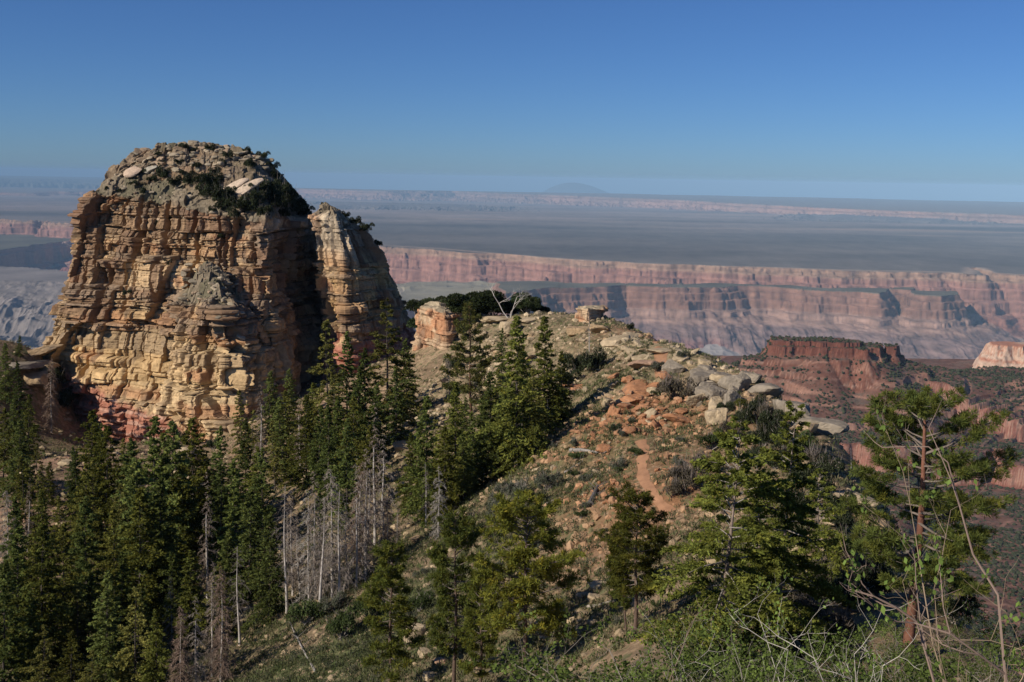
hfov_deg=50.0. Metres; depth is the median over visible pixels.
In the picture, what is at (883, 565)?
shrub
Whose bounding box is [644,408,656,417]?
boulder
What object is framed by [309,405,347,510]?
fir tree
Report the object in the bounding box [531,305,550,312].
juniper
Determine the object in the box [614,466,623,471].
shrub
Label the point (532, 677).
oak brush
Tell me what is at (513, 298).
juniper
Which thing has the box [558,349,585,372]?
shrub
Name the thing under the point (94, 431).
fir tree
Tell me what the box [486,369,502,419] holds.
fir tree
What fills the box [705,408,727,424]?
boulder
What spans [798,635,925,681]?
oak brush
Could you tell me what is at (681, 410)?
boulder
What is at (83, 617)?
fir tree
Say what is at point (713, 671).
bare sapling
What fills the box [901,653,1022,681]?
oak brush
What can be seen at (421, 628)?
boulder
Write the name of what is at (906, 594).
oak brush
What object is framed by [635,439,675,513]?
path
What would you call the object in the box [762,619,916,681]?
oak brush
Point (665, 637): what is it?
bare sapling
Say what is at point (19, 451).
fir tree
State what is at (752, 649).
oak brush
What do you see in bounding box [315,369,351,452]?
fir tree
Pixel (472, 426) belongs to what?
fir tree
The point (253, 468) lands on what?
fir tree
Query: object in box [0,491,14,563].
dead tree
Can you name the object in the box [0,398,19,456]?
fir tree
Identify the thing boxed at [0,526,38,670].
fir tree
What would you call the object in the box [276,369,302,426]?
fir tree
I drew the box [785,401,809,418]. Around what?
boulder
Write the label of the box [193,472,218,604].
dead tree
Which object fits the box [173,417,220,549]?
fir tree
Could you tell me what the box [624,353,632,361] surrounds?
boulder
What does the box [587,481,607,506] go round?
fallen log
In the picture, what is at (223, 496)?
fir tree
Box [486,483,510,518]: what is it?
shrub
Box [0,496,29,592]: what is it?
fir tree
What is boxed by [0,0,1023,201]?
sky
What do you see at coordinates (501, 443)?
fir tree
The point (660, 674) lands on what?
oak brush
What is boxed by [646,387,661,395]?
boulder
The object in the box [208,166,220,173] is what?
shrub
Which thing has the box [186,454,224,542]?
fir tree
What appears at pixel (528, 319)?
boulder
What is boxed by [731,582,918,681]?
bare sapling
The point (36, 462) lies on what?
fir tree
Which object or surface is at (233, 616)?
conifer tree
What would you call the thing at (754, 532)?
fir tree
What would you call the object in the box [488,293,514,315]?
juniper
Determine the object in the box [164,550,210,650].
fir tree
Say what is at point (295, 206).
shrub
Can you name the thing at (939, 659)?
oak brush
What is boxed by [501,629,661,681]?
oak brush
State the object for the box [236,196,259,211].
shrub
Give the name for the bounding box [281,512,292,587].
dead tree
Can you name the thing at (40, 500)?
fir tree
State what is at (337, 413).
fir tree
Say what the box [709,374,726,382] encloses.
boulder
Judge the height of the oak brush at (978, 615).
1.561 m
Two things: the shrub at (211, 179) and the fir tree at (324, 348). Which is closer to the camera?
the fir tree at (324, 348)
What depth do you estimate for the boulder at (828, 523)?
68.10 m
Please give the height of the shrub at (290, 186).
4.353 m
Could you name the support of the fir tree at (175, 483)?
on the ground at (630, 650)
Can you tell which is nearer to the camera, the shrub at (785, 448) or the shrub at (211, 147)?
the shrub at (785, 448)
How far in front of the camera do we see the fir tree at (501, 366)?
159.37 m
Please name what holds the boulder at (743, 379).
on the ground at (630, 650)
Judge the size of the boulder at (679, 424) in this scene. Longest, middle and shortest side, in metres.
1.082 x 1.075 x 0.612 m
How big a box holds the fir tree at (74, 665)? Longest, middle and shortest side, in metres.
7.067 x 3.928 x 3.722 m
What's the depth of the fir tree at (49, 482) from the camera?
142.55 m
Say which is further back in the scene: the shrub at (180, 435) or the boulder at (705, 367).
the shrub at (180, 435)
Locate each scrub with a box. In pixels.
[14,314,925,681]
[731,335,1023,659]
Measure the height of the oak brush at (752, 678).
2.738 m
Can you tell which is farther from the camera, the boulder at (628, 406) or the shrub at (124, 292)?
the shrub at (124, 292)
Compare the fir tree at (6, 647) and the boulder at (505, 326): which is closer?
the fir tree at (6, 647)
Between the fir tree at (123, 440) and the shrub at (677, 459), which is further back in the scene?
the fir tree at (123, 440)
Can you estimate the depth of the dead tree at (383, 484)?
113.71 m
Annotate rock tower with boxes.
[575,305,608,322]
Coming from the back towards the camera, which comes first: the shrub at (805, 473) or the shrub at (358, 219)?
the shrub at (358, 219)
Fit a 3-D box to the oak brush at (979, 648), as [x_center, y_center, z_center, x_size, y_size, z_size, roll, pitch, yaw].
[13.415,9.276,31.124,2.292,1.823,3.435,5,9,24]
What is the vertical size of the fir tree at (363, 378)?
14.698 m
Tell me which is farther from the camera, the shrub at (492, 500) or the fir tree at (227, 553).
the fir tree at (227, 553)
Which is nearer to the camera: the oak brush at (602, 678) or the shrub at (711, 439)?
the oak brush at (602, 678)
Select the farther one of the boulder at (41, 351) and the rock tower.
the boulder at (41, 351)
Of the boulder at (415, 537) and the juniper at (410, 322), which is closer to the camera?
the boulder at (415, 537)
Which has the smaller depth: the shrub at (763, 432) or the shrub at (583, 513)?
the shrub at (583, 513)
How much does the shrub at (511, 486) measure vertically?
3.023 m
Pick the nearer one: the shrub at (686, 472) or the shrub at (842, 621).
the shrub at (842, 621)
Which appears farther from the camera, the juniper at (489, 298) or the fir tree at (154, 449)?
the juniper at (489, 298)
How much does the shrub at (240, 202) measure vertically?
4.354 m
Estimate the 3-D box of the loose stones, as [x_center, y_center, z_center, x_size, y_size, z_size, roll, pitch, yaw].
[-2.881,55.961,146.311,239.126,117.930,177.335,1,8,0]
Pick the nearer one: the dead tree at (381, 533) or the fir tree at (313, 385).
the dead tree at (381, 533)
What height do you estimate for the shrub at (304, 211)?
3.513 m
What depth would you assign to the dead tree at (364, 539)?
95.74 m
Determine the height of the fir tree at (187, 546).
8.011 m
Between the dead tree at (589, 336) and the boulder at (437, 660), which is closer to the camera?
the boulder at (437, 660)
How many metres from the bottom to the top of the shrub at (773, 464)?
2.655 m
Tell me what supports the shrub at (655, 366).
on the ground at (630, 650)
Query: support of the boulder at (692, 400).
on the ground at (630, 650)
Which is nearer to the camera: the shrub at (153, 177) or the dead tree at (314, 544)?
the dead tree at (314, 544)
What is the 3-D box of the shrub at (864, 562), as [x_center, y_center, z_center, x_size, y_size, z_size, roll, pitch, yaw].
[16.424,10.427,52.196,2.016,1.865,1.522,2,9,8]
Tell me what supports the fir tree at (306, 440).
on the ground at (630, 650)
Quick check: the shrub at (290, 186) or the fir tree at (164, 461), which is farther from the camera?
the shrub at (290, 186)
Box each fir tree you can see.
[0,343,23,405]
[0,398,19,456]
[0,408,28,488]
[0,420,36,502]
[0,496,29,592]
[0,523,85,681]
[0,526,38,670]
[0,559,25,621]
[0,560,34,681]
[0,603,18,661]
[3,455,49,539]
[5,361,32,424]
[12,335,22,355]
[13,394,47,460]
[14,591,56,681]
[16,528,55,596]
[18,624,63,681]
[21,489,61,588]
[26,521,101,657]
[27,443,46,491]
[30,470,47,516]
[39,462,65,505]
[46,526,94,601]
[48,496,74,555]
[51,630,93,681]
[53,582,97,671]
[57,463,111,563]
[61,496,111,629]
[62,445,79,495]
[62,451,87,517]
[64,409,118,508]
[69,460,109,537]
[74,573,108,664]
[76,650,107,681]
[81,425,128,549]
[86,570,133,681]
[88,483,128,570]
[90,551,141,665]
[91,508,138,613]
[93,423,108,464]
[96,486,171,634]
[106,587,168,681]
[107,438,148,550]
[111,458,176,589]
[113,441,147,521]
[114,438,140,492]
[116,587,165,679]
[117,416,176,566]
[127,478,188,628]
[135,609,176,681]
[138,420,205,570]
[147,433,174,494]
[150,453,173,528]
[156,552,189,639]
[162,533,202,602]
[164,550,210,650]
[165,465,210,571]
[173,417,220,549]
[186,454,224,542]
[195,476,228,550]
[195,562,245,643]
[200,462,237,567]
[204,488,277,618]
[205,529,242,609]
[209,426,240,528]
[213,459,255,591]
[224,467,243,517]
[227,390,263,454]
[231,418,257,498]
[233,410,268,466]
[237,446,271,521]
[237,512,291,632]
[242,448,283,551]
[243,530,272,593]
[251,370,278,442]
[256,422,286,491]
[266,397,296,472]
[267,390,301,454]
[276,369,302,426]
[277,394,321,496]
[278,438,298,487]
[290,383,318,458]
[296,319,348,437]
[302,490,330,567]
[303,404,333,488]
[305,397,345,500]
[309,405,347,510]
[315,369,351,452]
[324,418,367,530]
[328,331,362,436]
[330,397,378,480]
[342,369,372,458]
[347,348,390,457]
[348,425,390,495]
[356,298,421,427]
[363,383,392,460]
[381,369,411,444]
[382,339,423,424]
[391,395,443,526]
[392,432,422,517]
[406,426,427,484]
[416,425,465,521]
[417,419,453,492]
[427,381,481,487]
[440,406,459,453]
[445,433,479,504]
[453,397,472,457]
[456,371,511,493]
[461,411,488,493]
[469,399,491,466]
[474,315,551,477]
[484,369,518,450]
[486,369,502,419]
[489,397,515,478]
[492,328,512,382]
[506,347,537,423]
[510,383,549,467]
[515,316,571,436]
[521,368,547,436]
[539,369,563,431]
[551,351,575,418]
[629,415,826,681]
[705,453,814,630]
[727,400,857,669]
[772,468,852,589]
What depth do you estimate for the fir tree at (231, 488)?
141.40 m
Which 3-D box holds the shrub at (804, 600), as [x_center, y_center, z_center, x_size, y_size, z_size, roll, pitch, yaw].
[11.838,10.388,44.116,1.508,1.960,1.997,0,8,-4]
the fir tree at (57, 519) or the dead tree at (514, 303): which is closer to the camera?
the fir tree at (57, 519)
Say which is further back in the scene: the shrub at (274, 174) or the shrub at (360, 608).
the shrub at (274, 174)
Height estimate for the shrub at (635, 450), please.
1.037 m
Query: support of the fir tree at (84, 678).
on the ground at (630, 650)
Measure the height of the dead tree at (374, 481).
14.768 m
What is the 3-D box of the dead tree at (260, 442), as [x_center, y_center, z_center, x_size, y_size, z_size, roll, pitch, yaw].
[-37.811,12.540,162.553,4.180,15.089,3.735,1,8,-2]
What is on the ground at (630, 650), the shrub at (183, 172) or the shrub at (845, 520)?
the shrub at (845, 520)
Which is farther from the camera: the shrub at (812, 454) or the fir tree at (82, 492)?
the fir tree at (82, 492)
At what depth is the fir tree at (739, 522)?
45.42 m
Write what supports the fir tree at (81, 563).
on the ground at (630, 650)
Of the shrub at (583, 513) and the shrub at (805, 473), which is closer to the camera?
the shrub at (805, 473)
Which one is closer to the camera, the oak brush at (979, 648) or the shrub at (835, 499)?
the oak brush at (979, 648)
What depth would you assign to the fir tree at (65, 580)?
96.77 m
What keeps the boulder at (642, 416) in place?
on the ground at (630, 650)
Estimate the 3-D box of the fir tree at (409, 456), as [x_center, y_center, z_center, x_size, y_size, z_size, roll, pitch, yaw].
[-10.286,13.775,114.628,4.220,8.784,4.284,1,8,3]
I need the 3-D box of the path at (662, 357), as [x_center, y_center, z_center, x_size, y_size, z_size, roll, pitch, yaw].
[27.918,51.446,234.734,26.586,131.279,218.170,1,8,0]
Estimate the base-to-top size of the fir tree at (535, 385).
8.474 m
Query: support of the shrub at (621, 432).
on the ground at (630, 650)
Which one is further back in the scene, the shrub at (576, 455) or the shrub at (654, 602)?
the shrub at (576, 455)
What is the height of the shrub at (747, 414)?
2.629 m
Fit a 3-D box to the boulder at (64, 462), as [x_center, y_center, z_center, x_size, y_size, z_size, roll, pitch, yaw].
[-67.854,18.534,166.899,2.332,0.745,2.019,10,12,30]
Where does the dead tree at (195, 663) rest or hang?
on the ground at (630, 650)
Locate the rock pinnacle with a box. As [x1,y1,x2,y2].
[308,202,415,380]
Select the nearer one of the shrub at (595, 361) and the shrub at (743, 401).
the shrub at (743, 401)
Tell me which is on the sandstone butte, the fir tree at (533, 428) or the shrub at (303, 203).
the shrub at (303, 203)
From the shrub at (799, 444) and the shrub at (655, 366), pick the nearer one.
the shrub at (799, 444)
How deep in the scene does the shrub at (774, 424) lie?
87.01 m
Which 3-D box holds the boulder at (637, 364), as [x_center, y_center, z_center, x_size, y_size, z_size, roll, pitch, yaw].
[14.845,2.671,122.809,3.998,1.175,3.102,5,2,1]
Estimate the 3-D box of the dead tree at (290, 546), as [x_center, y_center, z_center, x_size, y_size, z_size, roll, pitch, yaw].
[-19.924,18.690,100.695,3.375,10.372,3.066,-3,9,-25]
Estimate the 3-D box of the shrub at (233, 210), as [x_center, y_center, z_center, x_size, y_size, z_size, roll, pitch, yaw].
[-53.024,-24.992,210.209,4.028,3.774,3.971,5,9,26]
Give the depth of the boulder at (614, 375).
122.87 m
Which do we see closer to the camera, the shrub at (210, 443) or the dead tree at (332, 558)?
the dead tree at (332, 558)
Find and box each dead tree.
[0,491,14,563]
[19,478,35,546]
[42,359,62,435]
[161,575,177,641]
[161,605,194,681]
[182,596,212,681]
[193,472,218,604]
[200,564,232,676]
[204,566,238,681]
[229,546,252,645]
[248,375,269,468]
[270,487,302,612]
[280,490,306,595]
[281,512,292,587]
[288,512,306,593]
[289,490,322,604]
[293,392,304,465]
[297,472,333,597]
[300,498,335,601]
[311,469,351,601]
[313,514,330,589]
[324,492,359,590]
[325,498,355,591]
[337,470,374,590]
[344,461,372,569]
[347,449,383,576]
[353,469,379,552]
[360,403,392,545]
[367,435,400,525]
[370,490,389,566]
[371,490,399,566]
[393,502,401,543]
[416,464,430,525]
[426,467,448,539]
[442,359,453,397]
[488,281,527,317]
[585,318,591,351]
[842,448,859,487]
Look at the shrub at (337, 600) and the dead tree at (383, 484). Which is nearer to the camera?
the shrub at (337, 600)
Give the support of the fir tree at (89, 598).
on the ground at (630, 650)
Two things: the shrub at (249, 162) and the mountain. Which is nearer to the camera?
the shrub at (249, 162)
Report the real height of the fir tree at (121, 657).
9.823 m
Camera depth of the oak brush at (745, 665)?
35.54 m
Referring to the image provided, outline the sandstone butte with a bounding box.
[42,140,363,442]
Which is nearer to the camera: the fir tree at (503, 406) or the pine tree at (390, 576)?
the pine tree at (390, 576)
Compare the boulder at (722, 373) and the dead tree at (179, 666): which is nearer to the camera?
the dead tree at (179, 666)
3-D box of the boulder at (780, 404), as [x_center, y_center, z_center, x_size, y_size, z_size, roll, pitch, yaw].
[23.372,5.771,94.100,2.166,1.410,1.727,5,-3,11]
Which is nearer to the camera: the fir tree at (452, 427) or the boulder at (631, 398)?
the boulder at (631, 398)
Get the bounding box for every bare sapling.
[623,606,746,681]
[644,593,714,681]
[721,569,841,681]
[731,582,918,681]
[781,596,968,681]
[839,400,1006,681]
[851,386,1023,681]
[865,568,1023,681]
[961,616,1023,681]
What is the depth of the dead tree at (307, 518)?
94.69 m
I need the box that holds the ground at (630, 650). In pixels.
[0,312,1023,681]
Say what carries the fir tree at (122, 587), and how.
on the ground at (630, 650)
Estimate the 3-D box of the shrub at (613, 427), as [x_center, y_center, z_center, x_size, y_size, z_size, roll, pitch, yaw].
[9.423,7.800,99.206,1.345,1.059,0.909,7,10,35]
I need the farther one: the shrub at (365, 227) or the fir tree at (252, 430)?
the shrub at (365, 227)
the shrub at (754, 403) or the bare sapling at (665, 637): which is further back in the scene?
the shrub at (754, 403)
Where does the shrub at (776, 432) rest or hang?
on the ground at (630, 650)
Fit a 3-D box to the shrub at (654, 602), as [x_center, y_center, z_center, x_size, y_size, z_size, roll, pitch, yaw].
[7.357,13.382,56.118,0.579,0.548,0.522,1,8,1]
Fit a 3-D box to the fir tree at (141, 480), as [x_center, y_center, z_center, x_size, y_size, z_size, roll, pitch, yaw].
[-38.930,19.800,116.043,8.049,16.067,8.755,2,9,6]
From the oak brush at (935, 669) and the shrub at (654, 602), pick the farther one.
the shrub at (654, 602)
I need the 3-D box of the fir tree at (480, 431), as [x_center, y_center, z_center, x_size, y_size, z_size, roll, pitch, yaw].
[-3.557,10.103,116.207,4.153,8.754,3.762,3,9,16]
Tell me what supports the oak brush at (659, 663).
on the ground at (630, 650)
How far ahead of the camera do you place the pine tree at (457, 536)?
62.08 m
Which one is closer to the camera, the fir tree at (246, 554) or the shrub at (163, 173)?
the fir tree at (246, 554)
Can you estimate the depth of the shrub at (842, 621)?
41.36 m
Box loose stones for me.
[0,310,923,681]
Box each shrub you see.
[48,362,66,387]
[122,289,131,295]
[128,180,138,185]
[139,187,146,192]
[146,174,157,181]
[156,165,171,176]
[166,174,181,184]
[173,158,184,163]
[177,426,189,442]
[178,143,189,148]
[179,168,195,177]
[182,173,198,184]
[191,162,201,168]
[194,182,212,195]
[196,166,221,186]
[204,143,215,149]
[204,170,223,183]
[206,439,218,449]
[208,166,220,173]
[208,205,216,210]
[210,184,229,202]
[214,199,232,210]
[221,184,238,197]
[222,150,233,156]
[227,192,250,210]
[227,205,244,219]
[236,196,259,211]
[243,146,251,152]
[243,157,256,166]
[243,185,268,203]
[255,151,270,157]
[256,205,272,216]
[258,172,290,196]
[259,178,277,192]
[263,191,291,210]
[266,161,280,168]
[270,169,280,177]
[272,178,292,194]
[278,206,290,216]
[283,187,298,206]
[285,595,325,625]
[289,198,306,212]
[297,196,307,210]
[298,202,315,214]
[317,585,348,611]
[324,603,360,639]
[342,210,350,217]
[349,213,361,224]
[351,593,385,616]
[359,222,374,231]
[374,239,382,245]
[406,609,417,615]
[409,590,434,611]
[420,566,431,573]
[443,356,459,369]
[462,512,482,531]
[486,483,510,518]
[493,480,507,492]
[500,485,512,494]
[505,475,532,498]
[533,462,564,489]
[536,484,548,489]
[536,491,547,501]
[554,364,580,383]
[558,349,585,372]
[567,452,584,459]
[567,470,580,475]
[568,436,584,445]
[574,510,590,518]
[577,342,606,372]
[578,473,592,481]
[578,502,590,509]
[608,451,626,470]
[609,423,622,430]
[611,615,622,624]
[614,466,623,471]
[617,426,625,436]
[626,321,634,329]
[626,446,644,455]
[647,359,664,370]
[650,598,659,606]
[655,366,697,398]
[661,473,683,497]
[666,453,705,489]
[671,456,685,464]
[674,435,684,441]
[676,347,689,356]
[689,447,713,472]
[698,421,724,449]
[716,401,734,412]
[719,416,742,436]
[734,396,747,406]
[734,400,755,422]
[745,441,762,460]
[747,389,767,414]
[752,415,779,445]
[754,395,774,415]
[756,408,786,425]
[765,443,789,468]
[767,417,789,439]
[770,427,798,446]
[776,433,805,455]
[782,439,795,454]
[787,584,828,616]
[788,458,821,480]
[793,488,811,504]
[794,423,819,452]
[804,441,827,464]
[806,476,835,497]
[811,575,847,604]
[813,548,845,581]
[815,450,845,474]
[819,601,857,643]
[822,482,856,510]
[831,510,854,530]
[831,525,866,553]
[833,575,873,610]
[840,550,877,577]
[851,520,875,543]
[855,557,894,595]
[871,559,891,573]
[929,580,979,624]
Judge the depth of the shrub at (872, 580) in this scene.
45.26 m
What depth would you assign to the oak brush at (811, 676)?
24.35 m
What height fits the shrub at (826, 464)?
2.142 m
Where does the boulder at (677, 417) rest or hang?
on the ground at (630, 650)
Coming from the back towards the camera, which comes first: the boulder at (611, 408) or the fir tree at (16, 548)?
the boulder at (611, 408)
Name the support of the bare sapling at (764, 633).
on the ground at (630, 650)
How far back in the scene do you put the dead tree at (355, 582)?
94.11 m
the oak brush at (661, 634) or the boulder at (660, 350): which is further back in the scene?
the boulder at (660, 350)
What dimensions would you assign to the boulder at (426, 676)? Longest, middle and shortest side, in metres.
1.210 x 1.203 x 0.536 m
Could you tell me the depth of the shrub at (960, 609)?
42.49 m
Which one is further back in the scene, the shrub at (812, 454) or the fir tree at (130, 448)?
the fir tree at (130, 448)
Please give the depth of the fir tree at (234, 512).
108.97 m
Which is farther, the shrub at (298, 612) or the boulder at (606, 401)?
the boulder at (606, 401)
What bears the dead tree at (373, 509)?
on the ground at (630, 650)
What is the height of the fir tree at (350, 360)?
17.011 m
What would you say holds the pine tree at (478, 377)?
on the ground at (630, 650)
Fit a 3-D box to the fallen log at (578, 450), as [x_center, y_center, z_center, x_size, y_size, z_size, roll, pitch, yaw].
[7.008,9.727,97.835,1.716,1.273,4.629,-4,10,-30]
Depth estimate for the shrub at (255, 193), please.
211.28 m
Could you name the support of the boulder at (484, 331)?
on the ground at (630, 650)
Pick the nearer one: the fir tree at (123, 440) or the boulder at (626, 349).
the boulder at (626, 349)
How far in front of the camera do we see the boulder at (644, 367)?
121.72 m
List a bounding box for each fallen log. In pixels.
[289,622,316,672]
[569,447,609,453]
[586,598,617,607]
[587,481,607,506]
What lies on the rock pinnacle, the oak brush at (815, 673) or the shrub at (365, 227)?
the shrub at (365, 227)
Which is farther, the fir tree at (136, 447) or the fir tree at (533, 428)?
the fir tree at (136, 447)
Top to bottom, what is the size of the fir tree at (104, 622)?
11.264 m
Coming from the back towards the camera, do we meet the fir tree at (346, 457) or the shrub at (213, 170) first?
the shrub at (213, 170)
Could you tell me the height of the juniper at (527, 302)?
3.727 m
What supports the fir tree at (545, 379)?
on the ground at (630, 650)
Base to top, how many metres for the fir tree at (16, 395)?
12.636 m
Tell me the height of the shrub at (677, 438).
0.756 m
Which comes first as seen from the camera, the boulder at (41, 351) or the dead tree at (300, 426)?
the dead tree at (300, 426)
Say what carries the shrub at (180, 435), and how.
on the ground at (630, 650)
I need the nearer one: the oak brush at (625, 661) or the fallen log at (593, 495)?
the oak brush at (625, 661)
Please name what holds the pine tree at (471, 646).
on the ground at (630, 650)
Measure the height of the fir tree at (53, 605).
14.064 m
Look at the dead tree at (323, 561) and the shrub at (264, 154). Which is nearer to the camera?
the dead tree at (323, 561)
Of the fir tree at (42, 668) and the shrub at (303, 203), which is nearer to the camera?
the fir tree at (42, 668)
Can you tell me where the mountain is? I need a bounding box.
[543,182,607,192]
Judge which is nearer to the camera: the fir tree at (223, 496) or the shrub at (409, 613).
the shrub at (409, 613)
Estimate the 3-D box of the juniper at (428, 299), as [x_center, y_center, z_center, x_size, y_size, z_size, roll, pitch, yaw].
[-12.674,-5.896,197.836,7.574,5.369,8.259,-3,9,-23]
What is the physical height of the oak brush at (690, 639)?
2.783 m
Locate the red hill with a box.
[711,336,1023,675]
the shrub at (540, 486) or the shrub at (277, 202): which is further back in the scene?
the shrub at (277, 202)
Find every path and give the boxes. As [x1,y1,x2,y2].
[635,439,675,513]
[652,337,667,377]
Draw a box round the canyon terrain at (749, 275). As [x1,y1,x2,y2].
[0,175,1023,358]
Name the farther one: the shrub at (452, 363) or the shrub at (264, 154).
the shrub at (264, 154)
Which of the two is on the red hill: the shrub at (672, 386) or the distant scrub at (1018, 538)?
the distant scrub at (1018, 538)
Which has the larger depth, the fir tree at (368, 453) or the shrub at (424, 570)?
the fir tree at (368, 453)
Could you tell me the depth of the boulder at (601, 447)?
96.73 m
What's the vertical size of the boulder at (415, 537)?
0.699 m
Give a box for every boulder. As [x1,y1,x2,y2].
[9,359,51,369]
[23,370,47,388]
[27,344,63,356]
[39,361,60,371]
[57,459,71,465]
[170,447,201,463]
[227,424,240,436]
[392,440,407,451]
[403,623,426,642]
[410,535,421,542]
[417,647,431,657]
[422,671,439,681]
[434,657,447,664]
[435,378,447,384]
[476,330,487,336]
[479,316,509,322]
[480,371,497,388]
[498,321,521,334]
[511,314,547,322]
[525,355,535,359]
[564,384,582,389]
[566,326,588,336]
[587,592,599,599]
[588,324,609,332]
[588,580,605,590]
[595,443,613,452]
[600,334,630,346]
[602,397,612,406]
[607,372,618,378]
[607,405,615,413]
[607,408,620,417]
[616,403,635,409]
[620,394,643,404]
[621,377,634,382]
[622,332,638,338]
[622,379,648,394]
[622,426,635,434]
[623,347,636,354]
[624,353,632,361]
[626,375,632,383]
[627,360,653,368]
[631,355,646,360]
[631,390,650,396]
[631,403,648,410]
[633,340,642,344]
[636,413,646,419]
[639,365,649,369]
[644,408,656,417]
[646,348,678,353]
[646,382,658,387]
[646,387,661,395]
[651,419,660,428]
[654,407,665,410]
[658,371,671,379]
[661,359,684,373]
[662,413,691,423]
[673,353,688,361]
[673,422,685,427]
[675,407,687,413]
[686,393,705,406]
[688,371,710,390]
[689,368,705,373]
[694,385,708,399]
[697,364,716,371]
[698,359,711,364]
[699,381,721,387]
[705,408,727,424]
[708,385,727,399]
[708,396,722,409]
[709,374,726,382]
[714,371,731,375]
[717,373,751,389]
[723,389,741,405]
[728,384,742,392]
[730,385,738,391]
[741,372,761,382]
[747,383,783,397]
[772,399,792,411]
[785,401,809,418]
[794,416,849,434]
[795,423,818,433]
[813,509,835,525]
[829,491,840,500]
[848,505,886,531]
[852,492,884,507]
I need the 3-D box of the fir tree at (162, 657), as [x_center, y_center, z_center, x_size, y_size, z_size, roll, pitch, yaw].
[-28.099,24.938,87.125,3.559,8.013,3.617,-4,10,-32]
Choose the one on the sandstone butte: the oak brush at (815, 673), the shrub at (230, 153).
the shrub at (230, 153)
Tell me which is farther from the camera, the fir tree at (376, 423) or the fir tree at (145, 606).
the fir tree at (376, 423)
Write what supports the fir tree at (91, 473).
on the ground at (630, 650)
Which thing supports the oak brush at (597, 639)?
on the ground at (630, 650)
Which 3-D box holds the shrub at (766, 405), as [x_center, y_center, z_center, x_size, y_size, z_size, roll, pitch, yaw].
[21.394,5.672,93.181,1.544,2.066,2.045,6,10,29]
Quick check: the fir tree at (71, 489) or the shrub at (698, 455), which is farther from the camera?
the fir tree at (71, 489)
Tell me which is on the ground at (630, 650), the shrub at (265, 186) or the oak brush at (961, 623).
the oak brush at (961, 623)
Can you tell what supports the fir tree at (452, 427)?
on the ground at (630, 650)
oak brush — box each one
[465,607,680,681]
[490,603,636,681]
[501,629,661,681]
[509,621,693,681]
[517,668,556,681]
[557,612,703,681]
[560,626,710,681]
[584,653,744,681]
[594,657,763,681]
[604,617,775,681]
[606,609,910,681]
[612,628,778,681]
[649,620,787,681]
[657,603,773,680]
[670,649,841,681]
[675,611,806,681]
[682,637,778,680]
[689,634,896,681]
[744,624,860,681]
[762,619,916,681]
[762,643,870,681]
[768,635,848,681]
[774,667,884,681]
[777,645,902,681]
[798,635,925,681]
[819,639,1016,681]
[828,624,950,681]
[867,602,925,653]
[870,633,931,681]
[872,561,937,597]
[875,618,946,668]
[875,652,985,681]
[880,653,960,681]
[891,626,1003,681]
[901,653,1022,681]
[925,589,988,624]
[928,615,998,661]
[929,635,1023,681]
[937,608,1019,657]
[943,641,1023,681]
[966,627,1023,681]
[982,622,1023,666]
[993,630,1023,671]
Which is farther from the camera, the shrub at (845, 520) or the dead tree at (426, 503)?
the dead tree at (426, 503)
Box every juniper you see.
[403,297,425,313]
[406,299,447,327]
[422,294,447,302]
[443,285,506,323]
[458,291,501,321]
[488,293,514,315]
[495,284,539,314]
[514,295,541,313]
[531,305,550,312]
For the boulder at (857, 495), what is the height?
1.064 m
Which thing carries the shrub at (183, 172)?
on the sandstone butte
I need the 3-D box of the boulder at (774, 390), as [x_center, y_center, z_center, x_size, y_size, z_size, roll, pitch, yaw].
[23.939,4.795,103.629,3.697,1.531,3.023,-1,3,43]
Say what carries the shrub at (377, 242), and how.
on the rock pinnacle
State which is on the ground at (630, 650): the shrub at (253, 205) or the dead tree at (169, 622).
the dead tree at (169, 622)
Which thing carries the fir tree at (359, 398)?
on the ground at (630, 650)
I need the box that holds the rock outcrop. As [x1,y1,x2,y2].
[410,301,471,351]
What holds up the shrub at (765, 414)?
on the ground at (630, 650)
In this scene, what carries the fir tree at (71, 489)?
on the ground at (630, 650)
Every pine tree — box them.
[356,539,426,681]
[425,504,488,681]
[439,302,500,411]
[455,576,506,681]
[470,489,593,670]
[593,480,672,637]
[606,537,640,630]
[834,383,1023,665]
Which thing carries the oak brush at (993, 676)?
on the ground at (630, 650)
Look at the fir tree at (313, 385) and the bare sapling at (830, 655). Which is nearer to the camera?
the bare sapling at (830, 655)
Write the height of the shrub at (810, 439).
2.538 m
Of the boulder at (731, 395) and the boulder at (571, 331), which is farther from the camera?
the boulder at (571, 331)
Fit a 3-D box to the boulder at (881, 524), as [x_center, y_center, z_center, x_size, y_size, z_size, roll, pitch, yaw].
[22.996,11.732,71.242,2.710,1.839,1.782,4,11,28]
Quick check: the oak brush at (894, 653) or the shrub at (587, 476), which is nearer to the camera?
the oak brush at (894, 653)
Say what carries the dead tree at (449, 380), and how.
on the ground at (630, 650)
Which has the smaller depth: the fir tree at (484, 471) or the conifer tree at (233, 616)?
the conifer tree at (233, 616)
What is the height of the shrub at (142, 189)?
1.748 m
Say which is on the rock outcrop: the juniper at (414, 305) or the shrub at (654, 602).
the juniper at (414, 305)
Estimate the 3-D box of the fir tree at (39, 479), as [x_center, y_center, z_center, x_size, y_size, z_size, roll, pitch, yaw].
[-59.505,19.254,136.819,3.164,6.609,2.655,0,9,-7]
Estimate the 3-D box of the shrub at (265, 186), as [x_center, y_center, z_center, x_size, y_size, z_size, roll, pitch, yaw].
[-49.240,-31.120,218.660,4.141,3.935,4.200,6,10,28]
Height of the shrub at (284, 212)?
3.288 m
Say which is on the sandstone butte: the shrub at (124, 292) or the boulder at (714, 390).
the shrub at (124, 292)

